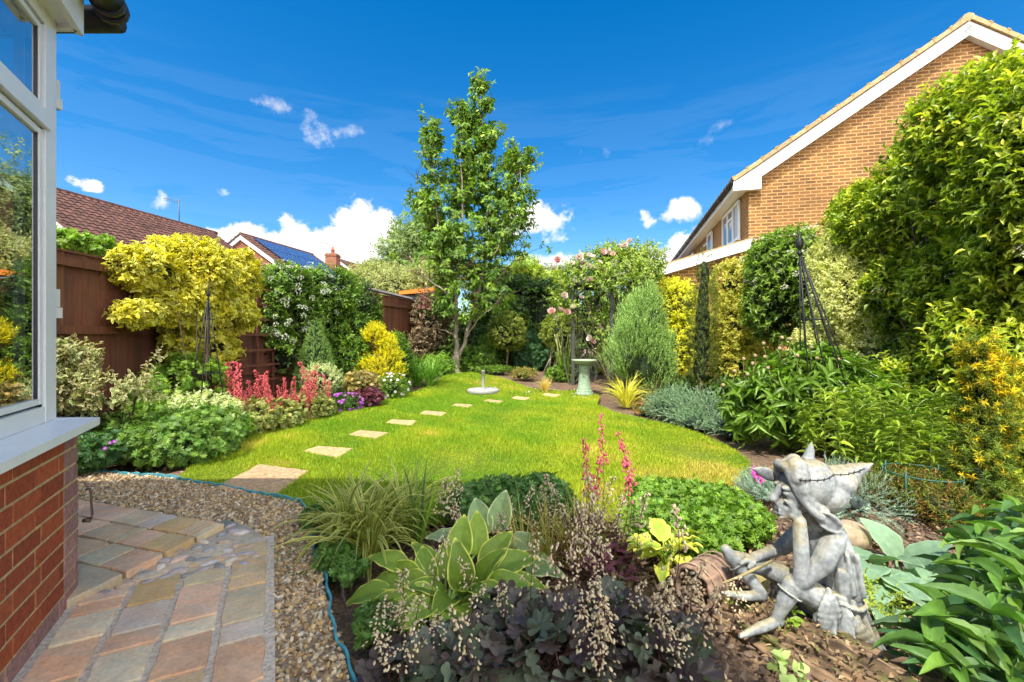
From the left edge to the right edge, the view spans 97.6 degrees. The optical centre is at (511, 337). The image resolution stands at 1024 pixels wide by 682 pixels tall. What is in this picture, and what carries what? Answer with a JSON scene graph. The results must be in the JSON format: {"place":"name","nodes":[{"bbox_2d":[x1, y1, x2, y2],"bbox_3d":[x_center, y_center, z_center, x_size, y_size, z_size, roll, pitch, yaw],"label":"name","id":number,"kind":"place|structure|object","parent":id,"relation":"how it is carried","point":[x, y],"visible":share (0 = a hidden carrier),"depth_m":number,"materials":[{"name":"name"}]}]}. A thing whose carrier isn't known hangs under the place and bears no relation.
{"place":"outdoors","nodes":[
{"label":"outdoors","id":0,"kind":"place"},
{"bbox_2d":[12,535,274,681],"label":"patio","id":1,"kind":"structure","parent":0,"point":[88,621],"depth_m":1.78,"materials":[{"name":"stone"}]},
{"bbox_2d":[66,499,223,608],"bbox_3d":[-3.053,1.180,2.579,2.596,0.079,1.129,0,0,18],"label":"patio landing","id":2,"kind":"object","parent":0,"point":[116,544],"visible":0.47,"depth_m":2.53,"materials":[{"name":"stone"}]},
{"bbox_2d":[99,519,260,593],"bbox_3d":[-1.817,1.201,2.479,0.783,0.079,0.775,0,0,-31],"label":"cobble strip","id":3,"kind":"object","parent":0,"point":[228,539],"visible":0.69,"depth_m":2.40,"materials":[{"name":"grey stone"}]},
{"bbox_2d":[76,471,349,681],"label":"gravel","id":4,"kind":"structure","parent":0,"point":[336,668],"depth_m":2.74,"materials":[{"name":"beige gravel"}]},
{"bbox_2d":[176,371,750,525],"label":"lawn","id":5,"kind":"structure","parent":0,"point":[492,468],"depth_m":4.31,"materials":[{"name":"green plant"}]},
{"bbox_2d":[572,359,596,395],"bbox_3d":[1.483,0.831,9.185,0.524,0.740,0.524,0,0,0],"label":"bird bath","id":6,"kind":"object","parent":5,"relation":"on","point":[584,387],"visible":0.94,"depth_m":9.08,"materials":[{"name":"grey stone"}]},
{"bbox_2d":[56,0,1023,313],"label":"sky","id":7,"kind":"structure","parent":0,"point":[296,124],"materials":[{"name":"blue"}]},
{"bbox_2d":[100,341,1023,681],"bbox_3d":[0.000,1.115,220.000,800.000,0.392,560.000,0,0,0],"label":"ground","id":8,"kind":"structure","parent":0,"point":[760,453],"depth_m":2.71,"materials":[{"name":"soil"}]},
{"bbox_2d":[0,0,130,681],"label":"brick house","id":9,"kind":"structure","parent":8,"relation":"on","point":[38,513],"depth_m":1.80,"materials":[{"name":"red brick"}]},
{"bbox_2d":[0,0,55,438],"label":"window frame","id":10,"kind":"structure","parent":9,"relation":"in","point":[27,29],"depth_m":1.82,"materials":[{"name":"white plastic"}]},
{"bbox_2d":[76,428,131,475],"bbox_3d":[-3.636,1.023,3.972,0.746,0.376,0.769,0,0,0],"label":"cranesbill","id":11,"kind":"object","parent":8,"relation":"on","point":[103,450],"visible":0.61,"depth_m":3.89,"materials":[{"name":"green plant"}]},
{"bbox_2d":[56,333,167,434],"bbox_3d":[-3.993,0.582,4.322,1.134,1.253,0.911,0,0,0],"label":"variegated shrub","id":12,"kind":"object","parent":8,"relation":"on","point":[75,368],"visible":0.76,"depth_m":4.17,"materials":[{"name":"beige plant"}]},
{"bbox_2d":[56,248,237,435],"bbox_3d":[-4.543,0.195,4.049,0.202,2.210,6.999,0,0,-1],"label":"wooden fence","id":13,"kind":"object","parent":8,"relation":"on","point":[89,293],"visible":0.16,"depth_m":4.92,"materials":[{"name":"brown wood"}]},
{"bbox_2d":[56,224,118,257],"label":"creeper","id":14,"kind":"object","parent":13,"relation":"on","point":[84,243],"visible":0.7,"depth_m":6.23,"materials":[{"name":"green plant"}]},
{"bbox_2d":[56,187,267,277],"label":"brick house","id":15,"kind":"structure","parent":8,"relation":"on","point":[80,213],"depth_m":20.21,"materials":[{"name":"brown tile"}]},
{"bbox_2d":[85,400,248,471],"bbox_3d":[-3.423,0.957,4.504,1.363,0.593,1.339,0,0,-33],"label":"cranesbill","id":16,"kind":"object","parent":8,"relation":"on","point":[176,438],"visible":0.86,"depth_m":4.24,"materials":[{"name":"green plant"}]},
{"bbox_2d":[121,350,233,404],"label":"leafy plant","id":17,"kind":"object","parent":8,"relation":"on","point":[168,379],"visible":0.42,"depth_m":5.26,"materials":[{"name":"green plant"}]},
{"bbox_2d":[101,232,266,402],"bbox_3d":[-4.177,-0.098,5.999,1.391,2.614,2.530,0,0,0],"label":"golden euonymus","id":18,"kind":"object","parent":8,"relation":"on","point":[173,280],"visible":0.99,"depth_m":5.54,"materials":[{"name":"yellow plant"}]},
{"bbox_2d":[116,398,257,441],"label":"leafy plant","id":19,"kind":"object","parent":8,"relation":"on","point":[144,412],"visible":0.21,"depth_m":4.65,"materials":[{"name":"green plant"}]},
{"bbox_2d":[149,384,252,429],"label":"variegated shrub","id":20,"kind":"object","parent":8,"relation":"on","point":[178,398],"visible":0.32,"depth_m":4.93,"materials":[{"name":"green plant"}]},
{"bbox_2d":[190,289,223,404],"bbox_3d":[-3.561,0.326,5.222,0.399,1.811,0.399,0,0,24],"label":"garden obelisk","id":21,"kind":"object","parent":8,"relation":"on","point":[207,308],"visible":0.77,"depth_m":5.23,"materials":[{"name":"black metal"}]},
{"bbox_2d":[99,470,356,681],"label":"lawn edging","id":22,"kind":"object","parent":8,"relation":"on","point":[351,674],"visible":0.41,"depth_m":2.76,"materials":[{"name":"plastic"}]},
{"bbox_2d":[208,361,280,435],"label":"coral bells","id":23,"kind":"object","parent":8,"relation":"on","point":[261,404],"visible":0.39,"depth_m":5.48,"materials":[{"name":"pink plant"}]},
{"bbox_2d":[215,464,308,494],"bbox_3d":[-2.068,1.206,3.762,0.582,0.049,0.834,0,0,0],"label":"stepping stone","id":24,"kind":"object","parent":8,"relation":"on","point":[267,478],"visible":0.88,"depth_m":3.72,"materials":[{"name":"stone"}]},
{"bbox_2d":[246,370,305,432],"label":"coral bells","id":25,"kind":"object","parent":8,"relation":"on","point":[283,414],"visible":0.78,"depth_m":5.86,"materials":[{"name":"pink plant"}]},
{"bbox_2d":[228,232,335,280],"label":"brick house","id":26,"kind":"structure","parent":8,"relation":"on","point":[267,251],"depth_m":28.24,"materials":[{"name":"blue"}]},
{"bbox_2d":[283,362,337,419],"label":"coral bells","id":27,"kind":"object","parent":8,"relation":"on","point":[315,404],"visible":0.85,"depth_m":6.58,"materials":[{"name":"pink plant"}]},
{"bbox_2d":[288,318,342,405],"bbox_3d":[-3.430,0.422,7.845,0.982,1.580,0.986,0,0,0],"label":"dwarf conifer","id":28,"kind":"object","parent":8,"relation":"on","point":[314,351],"visible":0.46,"depth_m":7.72,"materials":[{"name":"green plant"}]},
{"bbox_2d":[296,361,345,396],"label":"silvery shrub","id":29,"kind":"object","parent":8,"relation":"on","point":[330,376],"visible":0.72,"depth_m":7.42,"materials":[{"name":"green plant"}]},
{"bbox_2d":[259,257,385,384],"bbox_3d":[-3.647,-0.165,9.163,1.434,2.747,3.163,0,0,24],"label":"flowering hedge","id":30,"kind":"object","parent":8,"relation":"on","point":[345,304],"visible":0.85,"depth_m":8.46,"materials":[{"name":"green plant"}]},
{"bbox_2d":[303,446,353,457],"bbox_3d":[-1.923,1.206,4.646,0.524,0.049,0.369,0,0,15],"label":"stepping stone","id":31,"kind":"object","parent":8,"relation":"on","point":[328,450],"visible":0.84,"depth_m":4.67,"materials":[{"name":"stone"}]},
{"bbox_2d":[241,279,433,400],"bbox_3d":[-3.433,0.115,10.820,0.481,2.370,7.143,0,0,18],"label":"wooden fence","id":32,"kind":"object","parent":8,"relation":"on","point":[396,311],"visible":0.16,"depth_m":8.20,"materials":[{"name":"brown wood"}]},
{"bbox_2d":[218,287,302,398],"bbox_3d":[-4.251,0.100,7.998,0.045,2.000,2.290,0,0,12],"label":"trellis","id":33,"kind":"object","parent":32,"relation":"attached to","point":[273,378],"visible":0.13,"depth_m":7.75,"materials":[{"name":"brown wood"}]},
{"bbox_2d":[321,241,357,271],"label":"brick house","id":34,"kind":"structure","parent":8,"relation":"on","point":[333,257],"depth_m":37.30,"materials":[{"name":"orange brick"}]},
{"bbox_2d":[330,392,367,411],"bbox_3d":[-2.738,1.076,7.426,0.685,0.341,0.683,0,0,0],"label":"purple aster","id":35,"kind":"object","parent":8,"relation":"on","point":[347,403],"visible":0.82,"depth_m":7.29,"materials":[{"name":"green plant"}]},
{"bbox_2d":[296,501,403,650],"bbox_3d":[-0.902,1.142,2.315,0.266,0.206,1.526,0,0,-35],"label":"cranesbill","id":36,"kind":"object","parent":8,"relation":"on","point":[344,569],"visible":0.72,"depth_m":2.15,"materials":[{"name":"green plant"}]},
{"bbox_2d":[325,320,389,386],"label":"dark shrub","id":37,"kind":"object","parent":8,"relation":"on","point":[345,362],"visible":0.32,"depth_m":8.93,"materials":[{"name":"green plant"}]},
{"bbox_2d":[341,369,381,392],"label":"variegated shrub","id":38,"kind":"object","parent":8,"relation":"on","point":[356,379],"visible":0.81,"depth_m":7.76,"materials":[{"name":"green plant"}]},
{"bbox_2d":[260,453,464,590],"bbox_3d":[-0.804,0.968,2.599,1.097,0.475,1.164,0,0,0],"label":"lilyturf","id":39,"kind":"object","parent":8,"relation":"on","point":[368,526],"visible":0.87,"depth_m":2.54,"materials":[{"name":"green plant"}]},
{"bbox_2d":[349,386,384,407],"bbox_3d":[-2.504,1.048,7.704,0.614,0.428,0.580,0,0,-13],"label":"purple heuchera","id":40,"kind":"object","parent":8,"relation":"on","point":[372,396],"visible":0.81,"depth_m":7.57,"materials":[{"name":"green plant"}]},
{"bbox_2d":[353,319,407,386],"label":"golden conifer","id":41,"kind":"object","parent":8,"relation":"on","point":[375,335],"visible":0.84,"depth_m":8.98,"materials":[{"name":"yellow plant"}]},
{"bbox_2d":[375,372,411,398],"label":"white daisy","id":42,"kind":"object","parent":8,"relation":"on","point":[392,388],"visible":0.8,"depth_m":8.62,"materials":[{"name":"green plant"}]},
{"bbox_2d":[385,329,415,387],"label":"bright shrub","id":43,"kind":"object","parent":8,"relation":"on","point":[404,347],"visible":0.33,"depth_m":9.72,"materials":[{"name":"green plant"}]},
{"bbox_2d":[344,255,459,301],"bbox_3d":[-5.021,-1.468,20.468,5.653,4.867,4.114,0,0,22],"label":"willow","id":44,"kind":"object","parent":8,"relation":"on","point":[391,277],"visible":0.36,"depth_m":19.27,"materials":[{"name":"green plant"}]},
{"bbox_2d":[386,433,449,543],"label":"bulb leaves","id":45,"kind":"object","parent":8,"relation":"on","point":[423,526],"visible":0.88,"depth_m":2.61,"materials":[{"name":"green plant"}]},
{"bbox_2d":[368,197,472,290],"bbox_3d":[-4.599,-3.406,24.124,5.300,8.758,4.869,0,0,0],"label":"birch","id":46,"kind":"object","parent":8,"relation":"on","point":[407,236],"visible":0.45,"depth_m":23.02,"materials":[{"name":"green plant"}]},
{"bbox_2d":[398,351,459,388],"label":"daylily","id":47,"kind":"object","parent":8,"relation":"on","point":[421,373],"visible":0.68,"depth_m":10.08,"materials":[{"name":"green plant"}]},
{"bbox_2d":[405,286,453,363],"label":"smoke bush","id":48,"kind":"object","parent":8,"relation":"on","point":[422,342],"visible":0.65,"depth_m":12.09,"materials":[{"name":"brown plant"}]},
{"bbox_2d":[355,468,516,681],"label":"heuchera","id":49,"kind":"object","parent":8,"relation":"on","point":[443,651],"visible":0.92,"depth_m":1.54,"materials":[{"name":"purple plant"}]},
{"bbox_2d":[421,350,458,376],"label":"leafy plant","id":50,"kind":"object","parent":8,"relation":"on","point":[445,359],"visible":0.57,"depth_m":11.43,"materials":[{"name":"green plant"}]},
{"bbox_2d":[346,511,546,673],"bbox_3d":[-0.274,1.069,1.960,0.877,0.352,0.636,0,0,-17],"label":"variegated hosta","id":51,"kind":"object","parent":8,"relation":"on","point":[497,559],"visible":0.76,"depth_m":2.02,"materials":[{"name":"green plant"}]},
{"bbox_2d":[387,66,552,373],"bbox_3d":[-0.961,-3.096,11.761,4.186,8.184,2.620,0,0,0],"label":"cherry tree","id":52,"kind":"object","parent":8,"relation":"on","point":[439,237],"visible":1,"depth_m":11.70,"materials":[{"name":"green plant"}]},
{"bbox_2d":[451,333,505,372],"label":"leafy plant","id":53,"kind":"object","parent":8,"relation":"on","point":[483,352],"visible":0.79,"depth_m":12.43,"materials":[{"name":"green plant"}]},
{"bbox_2d":[426,490,565,577],"bbox_3d":[-0.062,1.038,2.378,0.755,0.337,0.356,0,0,20],"label":"variegated hosta","id":54,"kind":"object","parent":8,"relation":"on","point":[489,515],"visible":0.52,"depth_m":2.42,"materials":[{"name":"green plant"}]},
{"bbox_2d":[475,364,517,374],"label":"leafy plant","id":55,"kind":"object","parent":8,"relation":"on","point":[497,369],"visible":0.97,"depth_m":11.68,"materials":[{"name":"green plant"}]},
{"bbox_2d":[485,309,527,365],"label":"standard holly","id":56,"kind":"object","parent":8,"relation":"on","point":[506,336],"visible":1,"depth_m":12.17,"materials":[{"name":"green plant"}]},
{"bbox_2d":[434,270,579,370],"bbox_3d":[-0.563,-0.490,14.127,5.347,3.319,2.138,0,0,0],"label":"ivy hedge","id":57,"kind":"object","parent":8,"relation":"on","point":[529,302],"visible":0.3,"depth_m":13.64,"materials":[{"name":"green plant"}]},
{"bbox_2d":[439,470,580,534],"bbox_3d":[-0.012,1.140,3.058,0.960,0.355,0.970,0,0,0],"label":"cranesbill","id":58,"kind":"object","parent":8,"relation":"on","point":[486,488],"visible":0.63,"depth_m":2.95,"materials":[{"name":"green plant"}]},
{"bbox_2d":[465,261,574,294],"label":"yellow green shrub","id":59,"kind":"object","parent":8,"relation":"on","point":[535,269],"visible":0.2,"depth_m":14.43,"materials":[{"name":"green plant"}]},
{"bbox_2d":[511,329,552,371],"bbox_3d":[0.592,0.420,13.012,1.246,1.336,1.104,0,0,0],"label":"hellebore","id":60,"kind":"object","parent":8,"relation":"on","point":[534,352],"visible":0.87,"depth_m":12.68,"materials":[{"name":"green plant"}]},
{"bbox_2d":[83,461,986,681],"bbox_3d":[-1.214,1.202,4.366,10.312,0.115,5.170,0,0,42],"label":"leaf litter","id":61,"kind":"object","parent":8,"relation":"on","point":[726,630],"visible":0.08,"depth_m":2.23,"materials":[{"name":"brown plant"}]},
{"bbox_2d":[483,481,634,572],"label":"dry grass","id":62,"kind":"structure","parent":8,"relation":"on","point":[546,546],"depth_m":2.37,"materials":[{"name":"green plant"}]},
{"bbox_2d":[539,311,581,373],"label":"standard holly","id":63,"kind":"object","parent":8,"relation":"on","point":[553,329],"visible":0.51,"depth_m":11.67,"materials":[{"name":"green plant"}]},
{"bbox_2d":[544,363,578,381],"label":"shrub","id":64,"kind":"object","parent":8,"relation":"on","point":[558,373],"visible":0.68,"depth_m":10.66,"materials":[{"name":"green plant"}]},
{"bbox_2d":[471,475,671,681],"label":"heuchera","id":65,"kind":"object","parent":8,"relation":"on","point":[569,616],"visible":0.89,"depth_m":1.62,"materials":[{"name":"purple plant"}]},
{"bbox_2d":[520,467,640,581],"bbox_3d":[0.350,0.981,2.413,0.522,0.457,0.776,0,0,-25],"label":"heuchera","id":66,"kind":"object","parent":8,"relation":"on","point":[622,559],"visible":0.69,"depth_m":2.35,"materials":[{"name":"brown plant"}]},
{"bbox_2d":[556,276,626,367],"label":"dark shrub","id":67,"kind":"object","parent":8,"relation":"on","point":[603,299],"visible":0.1,"depth_m":12.75,"materials":[{"name":"green plant"}]},
{"bbox_2d":[565,413,636,558],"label":"coral bells","id":68,"kind":"object","parent":8,"relation":"on","point":[625,464],"visible":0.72,"depth_m":2.41,"materials":[{"name":"pink plant"}]},
{"bbox_2d":[568,276,637,393],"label":"rose arch","id":69,"kind":"structure","parent":8,"relation":"on","point":[612,307],"depth_m":10.27,"materials":[{"name":"metal"}]},
{"bbox_2d":[542,236,671,389],"bbox_3d":[2.026,-0.582,10.065,2.836,3.417,2.318,0,0,32],"label":"climbing rose","id":70,"kind":"object","parent":69,"relation":"attached to","point":[623,257],"visible":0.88,"depth_m":9.87,"materials":[{"name":"green plant"}]},
{"bbox_2d":[597,370,655,407],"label":"golden sedge","id":71,"kind":"object","parent":8,"relation":"on","point":[626,400],"visible":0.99,"depth_m":7.60,"materials":[{"name":"yellow plant"}]},
{"bbox_2d":[595,277,682,398],"bbox_3d":[2.418,0.002,8.609,1.561,2.322,1.395,0,0,0],"label":"upright juniper","id":72,"kind":"object","parent":8,"relation":"on","point":[646,353],"visible":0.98,"depth_m":8.30,"materials":[{"name":"green plant"}]},
{"bbox_2d":[574,493,746,681],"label":"heuchera","id":73,"kind":"object","parent":8,"relation":"on","point":[685,643],"visible":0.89,"depth_m":1.52,"materials":[{"name":"beige plant"}]},
{"bbox_2d":[626,518,703,585],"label":"wavy hosta","id":74,"kind":"object","parent":8,"relation":"on","point":[660,529],"visible":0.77,"depth_m":2.30,"materials":[{"name":"yellow plant"}]},
{"bbox_2d":[638,380,721,431],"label":"prostrate juniper","id":75,"kind":"object","parent":8,"relation":"on","point":[662,405],"visible":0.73,"depth_m":6.56,"materials":[{"name":"green plant"}]},
{"bbox_2d":[656,275,715,381],"bbox_3d":[3.868,-0.174,10.099,1.349,2.546,1.444,0,0,0],"label":"golden privet","id":76,"kind":"object","parent":8,"relation":"on","point":[676,299],"visible":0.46,"depth_m":9.88,"materials":[{"name":"yellow plant"}]},
{"bbox_2d":[617,473,777,558],"bbox_3d":[1.126,1.141,2.851,1.038,0.347,1.188,0,0,0],"label":"cranesbill","id":77,"kind":"object","parent":8,"relation":"on","point":[719,515],"visible":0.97,"depth_m":2.65,"materials":[{"name":"green plant"}]},
{"bbox_2d":[683,243,720,405],"bbox_3d":[3.366,-0.231,7.955,0.669,2.862,0.658,0,0,0],"label":"column yew","id":78,"kind":"object","parent":8,"relation":"on","point":[702,341],"depth_m":7.82,"materials":[{"name":"green plant"}]},
{"bbox_2d":[658,372,751,403],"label":"leafy plant","id":79,"kind":"object","parent":8,"relation":"on","point":[712,388],"visible":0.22,"depth_m":8.24,"materials":[{"name":"green plant"}]},
{"bbox_2d":[396,481,1014,681],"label":"soil crumbs","id":80,"kind":"object","parent":8,"relation":"on","point":[761,672],"visible":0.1,"depth_m":2.12,"materials":[{"name":"brown soil"}]},
{"bbox_2d":[669,383,755,440],"bbox_3d":[2.705,0.985,5.960,1.202,0.736,1.594,0,0,0],"label":"prostrate juniper","id":81,"kind":"object","parent":8,"relation":"on","point":[703,418],"visible":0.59,"depth_m":5.91,"materials":[{"name":"green plant"}]},
{"bbox_2d":[708,253,783,381],"bbox_3d":[4.399,-0.217,8.546,1.405,2.848,1.498,0,0,23],"label":"variegated euonymus","id":82,"kind":"object","parent":8,"relation":"on","point":[735,342],"visible":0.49,"depth_m":8.27,"materials":[{"name":"yellow plant"}]},
{"bbox_2d":[731,464,774,500],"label":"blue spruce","id":83,"kind":"object","parent":8,"relation":"on","point":[763,491],"visible":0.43,"depth_m":3.30,"materials":[{"name":"green plant"}]},
{"bbox_2d":[767,648,809,681],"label":"weed seedling","id":84,"kind":"object","parent":8,"relation":"on","point":[781,657],"visible":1,"depth_m":1.49,"materials":[{"name":"green plant"}]},
{"bbox_2d":[738,222,846,354],"bbox_3d":[4.690,-0.331,7.297,1.809,3.069,1.795,0,0,0],"label":"laurustinus","id":85,"kind":"object","parent":8,"relation":"on","point":[769,304],"visible":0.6,"depth_m":7.17,"materials":[{"name":"green plant"}]},
{"bbox_2d":[671,563,953,681],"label":"bark mulch","id":86,"kind":"object","parent":8,"relation":"on","point":[819,673],"visible":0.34,"depth_m":1.65,"materials":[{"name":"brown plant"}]},
{"bbox_2d":[673,551,739,613],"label":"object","id":87,"kind":"object","parent":86,"relation":"on","point":[718,571],"visible":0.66,"depth_m":2.00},
{"bbox_2d":[721,442,885,649],"bbox_3d":[1.182,0.842,1.828,0.617,0.818,0.326,0,0,0],"label":"pixie statue","id":88,"kind":"object","parent":86,"relation":"on","point":[821,581],"visible":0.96,"depth_m":1.77,"materials":[{"name":"stone"}]},
{"bbox_2d":[714,336,918,455],"bbox_3d":[3.160,0.630,4.907,2.034,1.292,1.468,0,0,0],"label":"peony","id":89,"kind":"object","parent":8,"relation":"on","point":[775,389],"visible":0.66,"depth_m":4.64,"materials":[{"name":"green plant"}]},
{"bbox_2d":[795,229,851,462],"bbox_3d":[3.411,0.052,4.677,0.694,2.360,0.641,0,0,-37],"label":"garden obelisk","id":90,"kind":"object","parent":8,"relation":"on","point":[799,244],"visible":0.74,"depth_m":4.67,"materials":[{"name":"black metal"}]},
{"bbox_2d":[785,230,895,367],"bbox_3d":[4.253,-0.130,5.708,1.182,2.673,1.382,0,0,0],"label":"white variegated shrub","id":91,"kind":"object","parent":8,"relation":"on","point":[833,277],"visible":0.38,"depth_m":5.58,"materials":[{"name":"green plant"}]},
{"bbox_2d":[840,519,871,549],"bbox_3d":[1.958,1.160,2.625,0.226,0.184,0.291,0,0,35],"label":"rock","id":92,"kind":"object","parent":8,"relation":"on","point":[858,535],"visible":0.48,"depth_m":2.51,"materials":[{"name":"stone"}]},
{"bbox_2d":[824,453,918,535],"bbox_3d":[2.324,1.041,3.093,0.620,0.428,0.875,0,0,0],"label":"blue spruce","id":93,"kind":"object","parent":8,"relation":"on","point":[857,503],"visible":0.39,"depth_m":2.92,"materials":[{"name":"green plant"}]},
{"bbox_2d":[862,567,915,633],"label":"fern","id":94,"kind":"object","parent":8,"relation":"on","point":[881,605],"visible":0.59,"depth_m":1.85,"materials":[{"name":"green plant"}]},
{"bbox_2d":[793,377,1023,492],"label":"phlox","id":95,"kind":"object","parent":8,"relation":"on","point":[873,436],"visible":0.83,"depth_m":3.61,"materials":[{"name":"green plant"}]},
{"bbox_2d":[853,518,977,643],"bbox_3d":[1.879,1.134,2.172,0.919,0.289,0.518,0,0,-34],"label":"blue hosta","id":96,"kind":"object","parent":8,"relation":"on","point":[889,542],"visible":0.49,"depth_m":2.15,"materials":[{"name":"green plant"}]},
{"bbox_2d":[816,35,1023,481],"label":"viburnum hedge","id":97,"kind":"object","parent":8,"relation":"on","point":[935,209],"visible":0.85,"depth_m":3.88,"materials":[{"name":"green plant"}]},
{"bbox_2d":[881,460,965,523],"bbox_3d":[2.788,1.045,3.050,0.430,0.311,0.430,0,0,0],"label":"plant support ring","id":98,"kind":"object","parent":8,"relation":"on","point":[906,476],"visible":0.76,"depth_m":2.96,"materials":[{"name":"plastic"}]},
{"bbox_2d":[856,460,995,531],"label":"heather","id":99,"kind":"object","parent":8,"relation":"on","point":[934,503],"visible":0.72,"depth_m":2.92,"materials":[{"name":"green plant"}]},
{"bbox_2d":[871,493,1023,681],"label":"leafy perennial","id":100,"kind":"object","parent":8,"relation":"on","point":[989,647],"visible":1,"depth_m":1.54,"materials":[{"name":"green plant"}]},
{"bbox_2d":[939,316,1023,525],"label":"golden yew","id":101,"kind":"object","parent":8,"relation":"on","point":[982,453],"visible":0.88,"depth_m":2.87,"materials":[{"name":"yellow plant"}]},
{"bbox_2d":[546,334,580,365],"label":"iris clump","id":102,"kind":"object","parent":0,"point":[558,358],"visible":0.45,"depth_m":11.29,"materials":[{"name":"green plant"}]},
{"bbox_2d":[626,12,1023,382],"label":"brick house","id":103,"kind":"structure","parent":0,"point":[805,173],"depth_m":9.98,"materials":[{"name":"orange brick"}]},
{"bbox_2d":[722,200,740,245],"bbox_3d":[5.743,-2.875,11.831,0.090,0.990,1.809,0,0,13],"label":"window","id":104,"kind":"structure","parent":103,"relation":"in","point":[731,220],"depth_m":11.60,"materials":[{"name":"white plastic"}]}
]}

